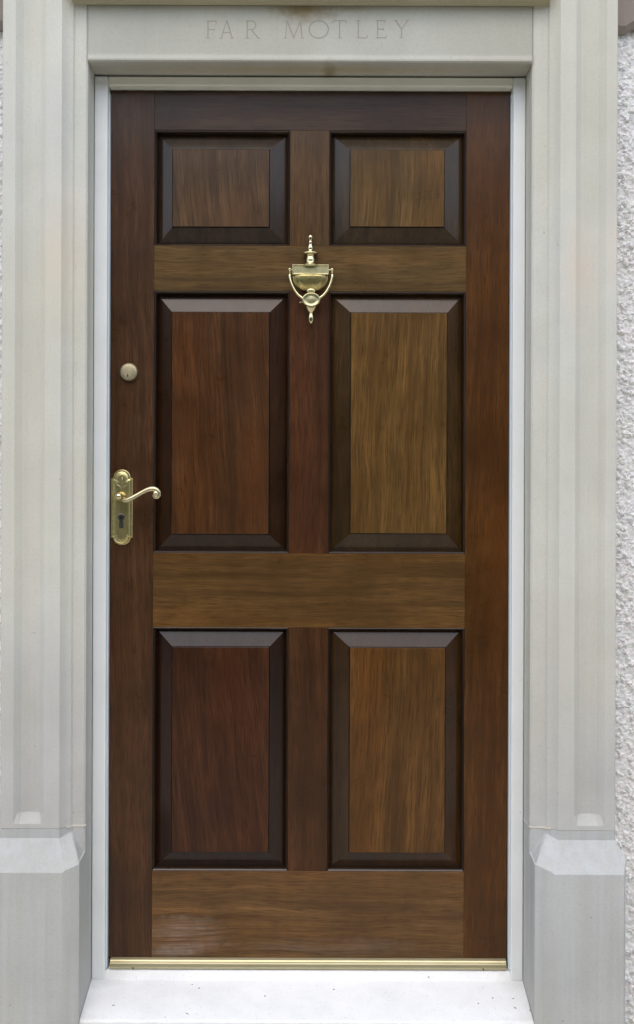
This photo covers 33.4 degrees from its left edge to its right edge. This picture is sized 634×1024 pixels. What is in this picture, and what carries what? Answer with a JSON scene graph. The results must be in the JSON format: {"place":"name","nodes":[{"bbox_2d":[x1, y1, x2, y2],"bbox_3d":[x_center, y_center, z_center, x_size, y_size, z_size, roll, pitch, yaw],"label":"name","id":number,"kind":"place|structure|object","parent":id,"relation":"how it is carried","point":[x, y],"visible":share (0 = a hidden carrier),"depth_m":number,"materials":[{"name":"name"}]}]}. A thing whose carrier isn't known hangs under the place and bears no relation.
{"place":"outdoors","nodes":[
{"label":"outdoors","id":0,"kind":"place"},
{"label":"ground","id":1,"kind":"structure","parent":0,"visible":0},
{"bbox_2d":[79,963,533,1023],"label":"door sill","id":2,"kind":"structure","parent":1,"relation":"on","point":[175,996],"depth_m":2.34,"materials":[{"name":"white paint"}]},
{"bbox_2d":[110,957,505,969],"bbox_3d":[-0.020,1.032,2.427,0.904,0.023,0.046,0,0,0],"label":"threshold strip","id":3,"kind":"object","parent":2,"relation":"on","point":[325,963],"visible":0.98,"depth_m":2.41,"materials":[{"name":"gold metal"}]},
{"bbox_2d":[0,0,633,1023],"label":"house wall","id":4,"kind":"structure","parent":1,"relation":"on","point":[624,634],"depth_m":2.37,"materials":[{"name":"white stone"}]},
{"bbox_2d":[0,0,625,1023],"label":"stone door surround","id":5,"kind":"object","parent":4,"relation":"attached to","point":[560,56],"visible":1,"depth_m":2.32,"materials":[{"name":"beige stone"}]},
{"bbox_2d":[92,76,525,980],"bbox_3d":[-0.019,0.037,2.442,0.978,2.049,0.095,0,0,0],"label":"door frame","id":6,"kind":"object","parent":5,"relation":"attached to","point":[106,86],"visible":0.78,"depth_m":2.40,"materials":[{"name":"white paint"}]},
{"bbox_2d":[108,91,509,957],"bbox_3d":[-0.018,0.029,2.416,0.914,1.984,0.098,0,0,0],"label":"front door","id":7,"kind":"structure","parent":6,"relation":"attached to","point":[308,499],"depth_m":2.42,"materials":[{"name":"brown wood"}]}
]}

